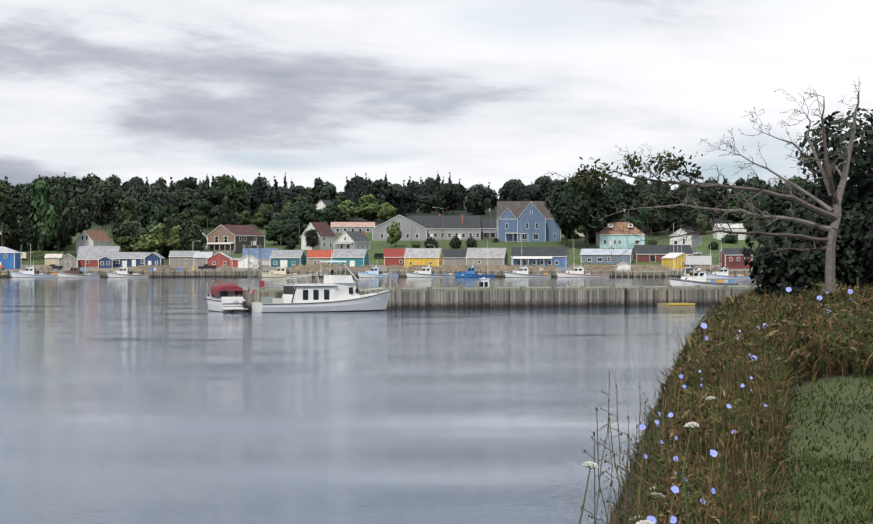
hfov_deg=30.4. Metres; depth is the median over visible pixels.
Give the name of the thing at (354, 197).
hill tree
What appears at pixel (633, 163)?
dead tree leaf tufts
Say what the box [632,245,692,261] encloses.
dark red shed
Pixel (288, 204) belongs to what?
round tree
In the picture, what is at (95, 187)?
hill tree
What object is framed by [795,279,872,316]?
weed field
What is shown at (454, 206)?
hill tree
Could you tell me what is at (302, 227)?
round tree
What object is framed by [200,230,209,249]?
small white house
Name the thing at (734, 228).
white house
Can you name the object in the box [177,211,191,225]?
round tree
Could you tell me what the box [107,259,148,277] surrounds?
boat
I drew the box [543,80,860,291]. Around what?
dead tree
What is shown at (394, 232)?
round tree
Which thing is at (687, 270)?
boat
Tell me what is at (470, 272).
boat
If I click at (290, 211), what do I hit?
round tree
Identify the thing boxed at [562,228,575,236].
round tree
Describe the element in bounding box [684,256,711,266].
reefer trailer
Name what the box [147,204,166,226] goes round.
round tree
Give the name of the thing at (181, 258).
grey shed
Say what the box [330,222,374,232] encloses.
house
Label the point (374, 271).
boat
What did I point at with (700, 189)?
hill tree
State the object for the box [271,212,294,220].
round tree
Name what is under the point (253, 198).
hill tree
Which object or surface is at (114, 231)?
round tree
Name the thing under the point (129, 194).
hill tree
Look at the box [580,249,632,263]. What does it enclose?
slate shed
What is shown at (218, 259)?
red shed gable
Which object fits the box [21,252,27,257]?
camper trailer
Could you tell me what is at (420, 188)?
hill tree
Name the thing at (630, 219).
round tree
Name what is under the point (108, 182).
hill tree
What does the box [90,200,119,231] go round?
hill tree
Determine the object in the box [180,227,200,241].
round tree
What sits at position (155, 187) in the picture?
hill tree
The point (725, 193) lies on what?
hill tree
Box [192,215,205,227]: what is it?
round tree
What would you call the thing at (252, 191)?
round tree
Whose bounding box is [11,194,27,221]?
hill tree
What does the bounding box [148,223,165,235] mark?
round tree
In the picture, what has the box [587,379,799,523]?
weed stems
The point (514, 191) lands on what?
hill tree
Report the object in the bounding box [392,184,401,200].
hill tree
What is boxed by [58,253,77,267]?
shed shingle
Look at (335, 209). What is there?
round tree
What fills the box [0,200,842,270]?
land terrain
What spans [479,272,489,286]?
boat
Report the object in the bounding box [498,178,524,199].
hill tree
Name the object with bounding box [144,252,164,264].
navy shed
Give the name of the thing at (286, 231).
round tree
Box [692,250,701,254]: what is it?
mint car
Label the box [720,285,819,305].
weed stems
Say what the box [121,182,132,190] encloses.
hill tree
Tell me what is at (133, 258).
navy shed
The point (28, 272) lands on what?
boat
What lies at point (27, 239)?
poplar tree
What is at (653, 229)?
round tree
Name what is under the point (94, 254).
red shed
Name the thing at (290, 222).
round tree
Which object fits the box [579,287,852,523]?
wild flowers
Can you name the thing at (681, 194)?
hill tree
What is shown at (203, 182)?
round tree
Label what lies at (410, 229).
inn gable wing
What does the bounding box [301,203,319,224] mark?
round tree
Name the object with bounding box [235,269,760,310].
wharf
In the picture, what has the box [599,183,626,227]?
round tree
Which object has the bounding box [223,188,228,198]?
hill tree
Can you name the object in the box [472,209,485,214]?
hill tree
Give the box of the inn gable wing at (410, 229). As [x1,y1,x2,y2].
[372,215,426,240]
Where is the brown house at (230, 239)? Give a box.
[204,225,264,254]
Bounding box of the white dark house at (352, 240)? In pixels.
[333,231,370,249]
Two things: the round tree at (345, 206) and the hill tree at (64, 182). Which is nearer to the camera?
the round tree at (345, 206)
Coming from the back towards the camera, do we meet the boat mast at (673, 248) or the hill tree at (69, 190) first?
the hill tree at (69, 190)
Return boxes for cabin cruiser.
[206,283,254,311]
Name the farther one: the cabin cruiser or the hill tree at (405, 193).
the hill tree at (405, 193)
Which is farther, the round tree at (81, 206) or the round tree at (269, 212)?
the round tree at (269, 212)
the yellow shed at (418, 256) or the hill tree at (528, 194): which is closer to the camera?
the yellow shed at (418, 256)
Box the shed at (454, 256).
[442,249,466,264]
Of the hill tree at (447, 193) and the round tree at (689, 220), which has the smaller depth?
the round tree at (689, 220)
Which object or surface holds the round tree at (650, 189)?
on the land terrain at (575, 246)
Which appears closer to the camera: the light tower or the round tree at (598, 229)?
the light tower
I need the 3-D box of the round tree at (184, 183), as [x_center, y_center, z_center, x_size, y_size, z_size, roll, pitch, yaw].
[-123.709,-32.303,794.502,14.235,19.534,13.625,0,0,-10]
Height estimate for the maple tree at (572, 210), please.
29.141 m
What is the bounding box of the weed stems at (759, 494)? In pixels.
[742,490,760,523]
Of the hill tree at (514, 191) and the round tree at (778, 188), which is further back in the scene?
the hill tree at (514, 191)
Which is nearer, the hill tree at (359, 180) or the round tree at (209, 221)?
the round tree at (209, 221)
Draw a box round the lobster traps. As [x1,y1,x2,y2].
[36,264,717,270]
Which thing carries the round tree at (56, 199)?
on the land terrain at (575, 246)
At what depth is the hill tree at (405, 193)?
751.09 m
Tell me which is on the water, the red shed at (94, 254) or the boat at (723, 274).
the boat at (723, 274)
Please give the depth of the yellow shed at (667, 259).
515.63 m
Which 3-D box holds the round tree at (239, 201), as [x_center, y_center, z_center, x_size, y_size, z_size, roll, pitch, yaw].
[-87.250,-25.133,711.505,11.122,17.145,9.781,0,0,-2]
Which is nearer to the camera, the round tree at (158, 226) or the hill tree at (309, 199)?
the round tree at (158, 226)
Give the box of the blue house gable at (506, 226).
[496,208,527,241]
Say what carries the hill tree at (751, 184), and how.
on the land terrain at (575, 246)
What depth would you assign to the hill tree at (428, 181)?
941.38 m
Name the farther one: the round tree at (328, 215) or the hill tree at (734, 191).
the hill tree at (734, 191)
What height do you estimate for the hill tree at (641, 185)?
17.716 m
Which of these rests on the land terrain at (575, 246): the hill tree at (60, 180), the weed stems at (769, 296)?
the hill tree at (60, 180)
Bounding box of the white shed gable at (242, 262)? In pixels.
[238,254,260,267]
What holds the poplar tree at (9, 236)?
on the land terrain at (575, 246)
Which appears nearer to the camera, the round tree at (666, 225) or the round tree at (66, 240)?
the round tree at (66, 240)
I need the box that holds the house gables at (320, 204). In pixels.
[316,200,333,210]
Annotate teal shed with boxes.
[269,250,306,266]
[332,249,369,265]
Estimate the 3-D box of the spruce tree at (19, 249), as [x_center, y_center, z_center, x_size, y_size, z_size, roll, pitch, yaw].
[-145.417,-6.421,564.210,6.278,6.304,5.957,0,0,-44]
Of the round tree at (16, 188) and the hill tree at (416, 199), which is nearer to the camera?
the round tree at (16, 188)
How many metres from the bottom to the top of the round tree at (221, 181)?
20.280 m
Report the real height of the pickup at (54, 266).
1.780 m
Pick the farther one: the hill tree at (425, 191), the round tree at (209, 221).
the hill tree at (425, 191)
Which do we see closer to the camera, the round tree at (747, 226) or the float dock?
the float dock
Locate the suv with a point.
(376, 255)
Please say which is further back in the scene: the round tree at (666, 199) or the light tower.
the round tree at (666, 199)
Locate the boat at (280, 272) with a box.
[260,265,310,277]
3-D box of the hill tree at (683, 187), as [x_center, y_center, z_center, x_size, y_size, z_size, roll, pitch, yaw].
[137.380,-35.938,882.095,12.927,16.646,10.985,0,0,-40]
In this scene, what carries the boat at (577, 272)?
on the water
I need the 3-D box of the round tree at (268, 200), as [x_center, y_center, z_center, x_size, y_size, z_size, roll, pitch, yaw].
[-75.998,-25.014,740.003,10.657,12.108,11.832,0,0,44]
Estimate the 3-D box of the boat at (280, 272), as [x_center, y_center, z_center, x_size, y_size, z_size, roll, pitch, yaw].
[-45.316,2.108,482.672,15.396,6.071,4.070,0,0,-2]
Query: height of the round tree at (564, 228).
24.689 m
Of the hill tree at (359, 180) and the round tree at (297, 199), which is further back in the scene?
the hill tree at (359, 180)
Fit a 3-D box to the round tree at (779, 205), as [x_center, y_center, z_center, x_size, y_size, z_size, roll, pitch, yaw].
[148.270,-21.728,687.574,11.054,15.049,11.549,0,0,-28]
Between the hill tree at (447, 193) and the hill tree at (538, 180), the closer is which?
the hill tree at (447, 193)
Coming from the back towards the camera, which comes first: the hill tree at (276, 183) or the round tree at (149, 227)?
the hill tree at (276, 183)
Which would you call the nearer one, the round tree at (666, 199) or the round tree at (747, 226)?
the round tree at (747, 226)
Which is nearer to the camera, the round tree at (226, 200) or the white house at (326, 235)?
the white house at (326, 235)
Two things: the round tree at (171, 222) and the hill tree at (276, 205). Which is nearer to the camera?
the round tree at (171, 222)
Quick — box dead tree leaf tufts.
[569,147,716,200]
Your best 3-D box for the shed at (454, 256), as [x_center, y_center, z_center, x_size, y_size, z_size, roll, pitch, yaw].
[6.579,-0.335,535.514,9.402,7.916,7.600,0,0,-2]
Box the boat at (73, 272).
[57,265,99,277]
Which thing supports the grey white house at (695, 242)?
on the land terrain at (575, 246)
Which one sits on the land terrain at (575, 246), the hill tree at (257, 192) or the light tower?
the hill tree at (257, 192)
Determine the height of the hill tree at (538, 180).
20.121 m
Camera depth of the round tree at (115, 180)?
823.18 m
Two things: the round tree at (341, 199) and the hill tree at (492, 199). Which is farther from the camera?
the round tree at (341, 199)
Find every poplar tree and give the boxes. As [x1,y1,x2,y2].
[0,182,19,246]
[7,217,20,249]
[19,192,37,260]
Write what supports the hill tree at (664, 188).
on the land terrain at (575, 246)
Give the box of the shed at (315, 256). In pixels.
[307,250,332,263]
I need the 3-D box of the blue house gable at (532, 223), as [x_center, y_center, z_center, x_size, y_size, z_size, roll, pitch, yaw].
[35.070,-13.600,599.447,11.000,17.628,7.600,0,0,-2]
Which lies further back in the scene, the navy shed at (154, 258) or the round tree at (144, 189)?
the round tree at (144, 189)
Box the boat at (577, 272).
[556,259,608,276]
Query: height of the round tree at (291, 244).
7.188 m
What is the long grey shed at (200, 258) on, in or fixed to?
on the land terrain at (575, 246)
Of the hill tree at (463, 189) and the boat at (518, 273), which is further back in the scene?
the hill tree at (463, 189)
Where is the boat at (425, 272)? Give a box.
[405,263,454,276]
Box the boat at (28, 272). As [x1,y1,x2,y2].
[10,259,57,277]
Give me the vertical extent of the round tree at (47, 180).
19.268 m
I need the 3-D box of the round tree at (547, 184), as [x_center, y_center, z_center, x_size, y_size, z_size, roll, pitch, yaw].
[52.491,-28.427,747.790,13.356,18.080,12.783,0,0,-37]
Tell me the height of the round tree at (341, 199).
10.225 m
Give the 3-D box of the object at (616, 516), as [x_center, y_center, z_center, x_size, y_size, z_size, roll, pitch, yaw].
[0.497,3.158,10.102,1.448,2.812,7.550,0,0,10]
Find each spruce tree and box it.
[14,243,27,251]
[43,244,54,250]
[158,225,168,257]
[229,208,237,224]
[584,218,596,243]
[704,207,712,230]
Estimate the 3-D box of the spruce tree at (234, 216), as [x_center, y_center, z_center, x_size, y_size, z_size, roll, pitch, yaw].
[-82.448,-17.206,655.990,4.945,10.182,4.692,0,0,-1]
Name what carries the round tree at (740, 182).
on the land terrain at (575, 246)
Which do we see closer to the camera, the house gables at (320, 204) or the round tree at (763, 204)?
the round tree at (763, 204)
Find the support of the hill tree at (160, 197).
on the land terrain at (575, 246)
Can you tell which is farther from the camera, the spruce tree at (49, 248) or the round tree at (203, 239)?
the spruce tree at (49, 248)
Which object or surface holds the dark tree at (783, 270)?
on the bank ground at (834, 425)
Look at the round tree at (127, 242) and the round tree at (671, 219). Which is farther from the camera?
the round tree at (671, 219)
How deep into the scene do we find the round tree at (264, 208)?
667.94 m
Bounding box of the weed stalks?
[581,368,705,523]
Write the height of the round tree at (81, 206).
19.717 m
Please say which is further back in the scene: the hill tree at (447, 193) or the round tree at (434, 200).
the round tree at (434, 200)
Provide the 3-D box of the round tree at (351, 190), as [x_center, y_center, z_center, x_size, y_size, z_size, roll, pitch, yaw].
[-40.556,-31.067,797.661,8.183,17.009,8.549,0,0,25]
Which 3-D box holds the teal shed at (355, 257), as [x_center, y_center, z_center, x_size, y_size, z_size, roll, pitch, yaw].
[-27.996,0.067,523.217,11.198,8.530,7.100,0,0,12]
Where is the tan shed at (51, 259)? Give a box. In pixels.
[44,254,63,264]
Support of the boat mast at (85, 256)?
attached to the boat at (73, 272)
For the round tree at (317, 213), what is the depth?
667.92 m
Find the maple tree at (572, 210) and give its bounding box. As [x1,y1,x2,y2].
[544,169,613,247]
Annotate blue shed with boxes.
[0,246,20,268]
[511,247,568,266]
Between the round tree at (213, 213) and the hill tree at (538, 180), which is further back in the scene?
the hill tree at (538, 180)
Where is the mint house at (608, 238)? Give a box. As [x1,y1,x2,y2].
[597,222,644,247]
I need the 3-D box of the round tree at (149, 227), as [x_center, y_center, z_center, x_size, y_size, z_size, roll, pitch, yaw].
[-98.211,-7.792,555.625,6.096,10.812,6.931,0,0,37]
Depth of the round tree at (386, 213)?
687.38 m
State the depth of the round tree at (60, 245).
564.11 m
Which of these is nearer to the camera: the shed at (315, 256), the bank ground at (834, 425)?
the bank ground at (834, 425)
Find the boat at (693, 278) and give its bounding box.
[668,262,738,285]
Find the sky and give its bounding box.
[0,0,872,198]
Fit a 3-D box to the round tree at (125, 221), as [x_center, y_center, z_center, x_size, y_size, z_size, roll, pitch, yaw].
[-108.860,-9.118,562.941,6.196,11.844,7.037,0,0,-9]
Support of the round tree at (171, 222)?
on the land terrain at (575, 246)
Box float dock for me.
[657,303,694,306]
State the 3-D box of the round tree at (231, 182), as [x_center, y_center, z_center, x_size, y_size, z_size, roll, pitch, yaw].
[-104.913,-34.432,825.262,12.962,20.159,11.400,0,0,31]
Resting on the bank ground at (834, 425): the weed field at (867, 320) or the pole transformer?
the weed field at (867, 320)
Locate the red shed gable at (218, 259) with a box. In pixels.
[206,252,231,266]
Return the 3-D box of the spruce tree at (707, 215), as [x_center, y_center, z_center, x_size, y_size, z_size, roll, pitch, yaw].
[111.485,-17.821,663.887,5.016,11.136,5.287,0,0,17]
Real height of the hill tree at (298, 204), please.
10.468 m
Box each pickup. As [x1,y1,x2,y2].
[50,264,62,269]
[198,264,216,269]
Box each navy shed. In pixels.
[97,256,115,267]
[110,252,149,266]
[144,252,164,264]
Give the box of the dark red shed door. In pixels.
[230,258,239,267]
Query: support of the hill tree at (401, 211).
on the land terrain at (575, 246)
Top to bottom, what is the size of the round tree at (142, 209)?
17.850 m
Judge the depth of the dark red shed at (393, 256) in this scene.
529.46 m
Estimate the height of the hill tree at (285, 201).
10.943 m
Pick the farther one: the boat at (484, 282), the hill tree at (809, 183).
the hill tree at (809, 183)
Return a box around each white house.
[75,228,112,253]
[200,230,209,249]
[301,222,335,249]
[670,228,701,247]
[713,224,746,239]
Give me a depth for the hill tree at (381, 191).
730.92 m
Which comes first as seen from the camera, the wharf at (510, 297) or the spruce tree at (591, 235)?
the wharf at (510, 297)
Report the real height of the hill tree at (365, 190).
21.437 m
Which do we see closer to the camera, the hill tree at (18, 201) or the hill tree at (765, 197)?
the hill tree at (18, 201)
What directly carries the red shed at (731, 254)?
on the land terrain at (575, 246)
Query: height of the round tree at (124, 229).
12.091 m
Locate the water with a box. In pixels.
[0,277,762,523]
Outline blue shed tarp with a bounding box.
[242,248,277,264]
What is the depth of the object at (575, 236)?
605.85 m
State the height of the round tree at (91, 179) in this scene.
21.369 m
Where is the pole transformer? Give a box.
[489,205,490,241]
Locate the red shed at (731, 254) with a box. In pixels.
[719,248,751,268]
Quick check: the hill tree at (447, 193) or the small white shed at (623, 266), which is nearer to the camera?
the small white shed at (623, 266)
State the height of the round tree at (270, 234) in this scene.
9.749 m
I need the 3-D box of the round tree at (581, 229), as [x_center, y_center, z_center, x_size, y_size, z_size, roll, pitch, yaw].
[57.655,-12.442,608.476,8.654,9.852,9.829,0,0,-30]
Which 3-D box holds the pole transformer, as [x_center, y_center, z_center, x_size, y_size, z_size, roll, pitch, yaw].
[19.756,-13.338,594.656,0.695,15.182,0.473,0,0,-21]
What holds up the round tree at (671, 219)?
on the land terrain at (575, 246)
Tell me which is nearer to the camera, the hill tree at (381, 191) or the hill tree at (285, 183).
the hill tree at (381, 191)
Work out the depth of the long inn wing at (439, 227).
602.78 m
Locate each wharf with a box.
[0,270,761,276]
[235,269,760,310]
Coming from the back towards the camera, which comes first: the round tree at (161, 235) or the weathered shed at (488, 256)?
the round tree at (161, 235)
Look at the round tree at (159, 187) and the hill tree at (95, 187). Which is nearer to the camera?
the hill tree at (95, 187)
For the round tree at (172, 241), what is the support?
on the land terrain at (575, 246)
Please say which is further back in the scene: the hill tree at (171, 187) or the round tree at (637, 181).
the round tree at (637, 181)
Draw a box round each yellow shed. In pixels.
[403,248,443,266]
[662,253,687,268]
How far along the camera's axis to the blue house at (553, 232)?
600.24 m
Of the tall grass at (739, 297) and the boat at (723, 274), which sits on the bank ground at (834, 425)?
the tall grass at (739, 297)
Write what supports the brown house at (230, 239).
on the land terrain at (575, 246)
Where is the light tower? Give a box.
[247,241,264,288]
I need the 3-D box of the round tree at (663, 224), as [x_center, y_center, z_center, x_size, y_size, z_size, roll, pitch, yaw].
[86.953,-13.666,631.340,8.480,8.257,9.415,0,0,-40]
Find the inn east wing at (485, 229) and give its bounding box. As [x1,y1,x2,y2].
[480,219,496,238]
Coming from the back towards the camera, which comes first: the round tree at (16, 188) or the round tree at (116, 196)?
the round tree at (116, 196)
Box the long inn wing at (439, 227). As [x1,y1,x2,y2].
[410,213,480,239]
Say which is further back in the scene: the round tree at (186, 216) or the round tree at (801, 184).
the round tree at (801, 184)
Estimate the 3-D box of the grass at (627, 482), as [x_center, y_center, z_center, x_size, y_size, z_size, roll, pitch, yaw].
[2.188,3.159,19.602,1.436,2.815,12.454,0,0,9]
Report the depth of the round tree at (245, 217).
673.03 m
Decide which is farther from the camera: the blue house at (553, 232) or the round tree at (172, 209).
the round tree at (172, 209)
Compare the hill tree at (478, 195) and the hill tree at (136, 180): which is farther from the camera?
the hill tree at (136, 180)
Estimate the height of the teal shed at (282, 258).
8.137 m
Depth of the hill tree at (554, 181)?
876.71 m
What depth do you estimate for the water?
52.79 m
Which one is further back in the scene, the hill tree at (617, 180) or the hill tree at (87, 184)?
the hill tree at (617, 180)
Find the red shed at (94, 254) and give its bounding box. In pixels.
[77,246,120,266]
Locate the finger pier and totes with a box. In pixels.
[81,268,666,277]
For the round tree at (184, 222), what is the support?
on the land terrain at (575, 246)
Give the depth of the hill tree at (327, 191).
767.45 m
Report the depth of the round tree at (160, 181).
904.95 m
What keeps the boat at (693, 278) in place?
on the water
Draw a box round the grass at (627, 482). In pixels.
[598,387,664,523]
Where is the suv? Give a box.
[373,253,383,257]
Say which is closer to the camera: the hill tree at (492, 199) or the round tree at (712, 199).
the round tree at (712, 199)
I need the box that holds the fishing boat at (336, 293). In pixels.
[249,241,391,312]
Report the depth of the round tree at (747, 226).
607.15 m
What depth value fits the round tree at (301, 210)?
647.28 m
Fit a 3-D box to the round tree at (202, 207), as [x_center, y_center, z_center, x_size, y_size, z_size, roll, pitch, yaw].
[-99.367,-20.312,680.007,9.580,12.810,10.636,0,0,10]
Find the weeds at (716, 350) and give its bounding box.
[655,314,813,381]
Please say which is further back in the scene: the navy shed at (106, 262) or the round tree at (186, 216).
the round tree at (186, 216)
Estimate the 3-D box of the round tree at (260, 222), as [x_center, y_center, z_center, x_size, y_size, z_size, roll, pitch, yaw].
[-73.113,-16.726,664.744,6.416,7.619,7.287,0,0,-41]
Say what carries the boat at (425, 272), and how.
on the water
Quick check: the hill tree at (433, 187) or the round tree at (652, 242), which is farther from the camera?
the hill tree at (433, 187)
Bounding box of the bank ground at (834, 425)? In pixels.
[612,369,872,523]
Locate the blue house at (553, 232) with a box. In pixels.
[497,200,560,240]
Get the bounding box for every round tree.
[10,183,29,194]
[28,178,59,260]
[36,239,53,250]
[41,178,52,183]
[45,182,72,253]
[50,175,59,183]
[50,236,72,250]
[59,210,78,254]
[66,176,82,188]
[68,192,93,232]
[80,173,100,188]
[92,187,114,229]
[105,174,121,189]
[110,226,118,243]
[111,188,123,225]
[115,196,137,226]
[116,219,131,244]
[116,235,141,251]
[117,223,134,237]
[125,226,151,239]
[131,234,163,254]
[132,200,153,227]
[139,185,149,192]
[144,224,155,233]
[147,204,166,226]
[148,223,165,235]
[150,182,165,191]
[152,229,168,252]
[155,177,166,187]
[163,203,179,220]
[164,213,181,250]
[164,225,183,250]
[173,177,196,192]
[173,244,184,250]
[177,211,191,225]
[178,229,201,251]
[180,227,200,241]
[181,219,189,226]
[181,223,206,245]
[189,199,212,216]
[191,216,210,227]
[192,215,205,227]
[196,180,209,190]
[203,185,223,213]
[209,217,218,227]
[211,204,231,217]
[215,176,226,188]
[215,204,230,224]
[216,185,230,206]
[224,175,238,190]
[228,186,251,214]
[228,211,240,223]
[237,179,247,189]
[237,211,253,224]
[246,187,259,196]
[250,213,267,228]
[256,203,269,218]
[263,197,272,207]
[263,209,275,224]
[265,219,284,244]
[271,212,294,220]
[274,235,283,244]
[276,223,298,242]
[281,202,297,212]
[282,218,298,243]
[283,207,302,217]
[284,239,295,249]
[291,218,306,235]
[292,197,307,202]
[296,208,304,224]
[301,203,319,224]
[303,186,314,203]
[304,228,318,249]
[314,177,322,204]
[315,209,320,218]
[317,208,337,226]
[321,203,341,221]
[332,195,345,204]
[337,200,355,217]
[339,210,353,221]
[349,184,361,200]
[350,194,385,221]
[377,202,396,221]
[386,221,401,246]
[410,181,418,192]
[431,194,447,213]
[536,182,556,196]
[555,182,574,246]
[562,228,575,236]
[575,224,595,236]
[584,224,603,235]
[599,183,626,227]
[612,180,635,219]
[619,216,634,223]
[632,185,656,211]
[632,192,665,236]
[633,175,647,184]
[633,205,651,234]
[646,241,657,244]
[647,225,659,234]
[653,219,665,234]
[657,189,683,232]
[660,217,668,232]
[666,215,683,231]
[681,215,698,230]
[683,196,704,217]
[695,214,708,230]
[697,188,726,225]
[706,177,716,183]
[723,191,748,223]
[731,178,745,189]
[742,198,771,236]
[743,219,764,236]
[747,177,766,193]
[768,182,793,215]
[768,198,793,215]
[784,175,807,197]
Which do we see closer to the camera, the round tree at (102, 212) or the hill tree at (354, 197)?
the round tree at (102, 212)
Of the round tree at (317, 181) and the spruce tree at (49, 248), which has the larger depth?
the round tree at (317, 181)
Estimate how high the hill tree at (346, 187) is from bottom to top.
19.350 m
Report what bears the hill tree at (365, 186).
on the land terrain at (575, 246)
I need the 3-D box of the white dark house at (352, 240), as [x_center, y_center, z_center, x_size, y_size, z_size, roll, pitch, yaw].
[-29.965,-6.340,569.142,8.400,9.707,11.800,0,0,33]
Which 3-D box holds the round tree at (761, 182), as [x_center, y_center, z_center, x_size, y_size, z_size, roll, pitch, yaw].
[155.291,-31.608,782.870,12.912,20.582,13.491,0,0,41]
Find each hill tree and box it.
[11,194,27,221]
[14,187,28,202]
[32,176,54,183]
[57,177,66,186]
[61,172,69,206]
[65,187,72,202]
[66,187,87,204]
[85,176,89,189]
[85,179,113,202]
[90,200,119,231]
[103,181,115,189]
[120,190,140,216]
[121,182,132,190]
[128,185,141,191]
[129,176,146,185]
[132,192,153,204]
[146,184,168,201]
[147,189,171,206]
[168,177,174,192]
[172,187,199,217]
[172,191,178,213]
[196,185,209,200]
[209,173,216,219]
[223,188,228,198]
[235,192,260,209]
[250,176,269,197]
[251,173,263,217]
[267,186,292,204]
[272,188,283,214]
[273,176,277,188]
[278,199,294,209]
[284,172,287,186]
[288,185,310,201]
[295,201,307,207]
[296,193,313,202]
[311,181,339,204]
[342,177,349,196]
[345,189,351,204]
[349,175,363,195]
[351,173,360,217]
[362,173,368,200]
[362,179,372,193]
[368,179,395,205]
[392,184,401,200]
[395,186,415,211]
[397,198,406,215]
[407,176,415,212]
[412,183,428,194]
[412,193,422,209]
[419,186,431,212]
[419,195,435,212]
[424,177,435,189]
[430,181,436,194]
[435,171,440,185]
[436,182,458,214]
[444,191,463,212]
[452,183,466,196]
[454,179,464,210]
[464,184,490,214]
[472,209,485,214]
[485,187,497,210]
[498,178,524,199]
[508,183,524,200]
[518,184,536,200]
[532,175,552,184]
[537,177,545,200]
[550,179,562,184]
[606,176,620,185]
[635,183,657,196]
[648,181,667,190]
[673,187,692,202]
[678,182,690,190]
[695,180,723,195]
[722,178,729,217]
[727,190,748,223]
[736,180,761,193]
[746,191,762,210]
[761,194,773,214]
[775,183,801,204]
[807,181,819,191]
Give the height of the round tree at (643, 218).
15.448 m
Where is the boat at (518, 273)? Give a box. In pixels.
[504,262,550,276]
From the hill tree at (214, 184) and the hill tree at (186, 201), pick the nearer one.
the hill tree at (186, 201)
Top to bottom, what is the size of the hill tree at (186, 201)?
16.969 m
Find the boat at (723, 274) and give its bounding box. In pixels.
[706,263,749,278]
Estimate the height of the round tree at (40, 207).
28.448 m
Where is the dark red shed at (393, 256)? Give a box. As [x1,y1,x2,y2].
[384,249,405,265]
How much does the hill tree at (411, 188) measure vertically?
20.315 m
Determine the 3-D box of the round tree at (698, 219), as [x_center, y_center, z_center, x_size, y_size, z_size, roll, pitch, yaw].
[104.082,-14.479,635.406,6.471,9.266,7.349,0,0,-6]
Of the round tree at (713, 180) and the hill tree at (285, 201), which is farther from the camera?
the round tree at (713, 180)
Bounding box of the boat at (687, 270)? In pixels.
[683,265,694,275]
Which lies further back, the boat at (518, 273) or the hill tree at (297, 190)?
the hill tree at (297, 190)
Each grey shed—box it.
[168,251,199,265]
[193,252,213,265]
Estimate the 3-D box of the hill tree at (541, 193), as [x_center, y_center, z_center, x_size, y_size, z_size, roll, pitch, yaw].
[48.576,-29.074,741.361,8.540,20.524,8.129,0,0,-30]
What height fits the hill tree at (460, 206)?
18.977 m
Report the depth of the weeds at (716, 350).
28.59 m
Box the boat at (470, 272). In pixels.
[455,259,493,276]
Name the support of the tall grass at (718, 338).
on the bank ground at (834, 425)
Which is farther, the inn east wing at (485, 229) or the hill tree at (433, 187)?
the hill tree at (433, 187)
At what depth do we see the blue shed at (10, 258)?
507.76 m
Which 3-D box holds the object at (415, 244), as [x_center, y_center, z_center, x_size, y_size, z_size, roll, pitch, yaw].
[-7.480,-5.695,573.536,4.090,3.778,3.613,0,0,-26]
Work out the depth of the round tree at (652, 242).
567.64 m
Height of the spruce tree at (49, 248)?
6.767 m
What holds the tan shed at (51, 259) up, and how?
on the land terrain at (575, 246)
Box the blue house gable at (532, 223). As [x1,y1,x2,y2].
[516,201,545,241]
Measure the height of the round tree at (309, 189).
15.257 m
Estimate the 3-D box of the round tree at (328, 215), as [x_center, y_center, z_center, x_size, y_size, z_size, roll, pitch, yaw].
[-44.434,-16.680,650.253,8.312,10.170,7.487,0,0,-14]
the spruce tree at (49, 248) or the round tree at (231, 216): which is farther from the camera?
the round tree at (231, 216)
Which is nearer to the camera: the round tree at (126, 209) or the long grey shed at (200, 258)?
the long grey shed at (200, 258)
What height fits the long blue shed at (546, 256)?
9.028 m
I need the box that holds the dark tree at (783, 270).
[740,107,872,298]
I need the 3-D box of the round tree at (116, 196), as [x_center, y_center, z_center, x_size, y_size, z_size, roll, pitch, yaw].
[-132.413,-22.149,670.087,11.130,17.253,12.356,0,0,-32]
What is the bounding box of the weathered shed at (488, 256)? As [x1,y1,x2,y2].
[465,248,507,265]
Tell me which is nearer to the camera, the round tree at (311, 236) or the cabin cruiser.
the cabin cruiser
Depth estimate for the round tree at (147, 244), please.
538.62 m
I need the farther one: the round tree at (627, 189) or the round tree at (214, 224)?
the round tree at (627, 189)
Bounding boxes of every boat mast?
[85,239,85,273]
[673,223,673,273]
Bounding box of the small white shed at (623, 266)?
[615,262,631,269]
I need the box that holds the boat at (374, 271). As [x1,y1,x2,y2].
[357,265,397,276]
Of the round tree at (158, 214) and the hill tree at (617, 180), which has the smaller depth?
the round tree at (158, 214)
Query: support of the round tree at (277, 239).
on the land terrain at (575, 246)

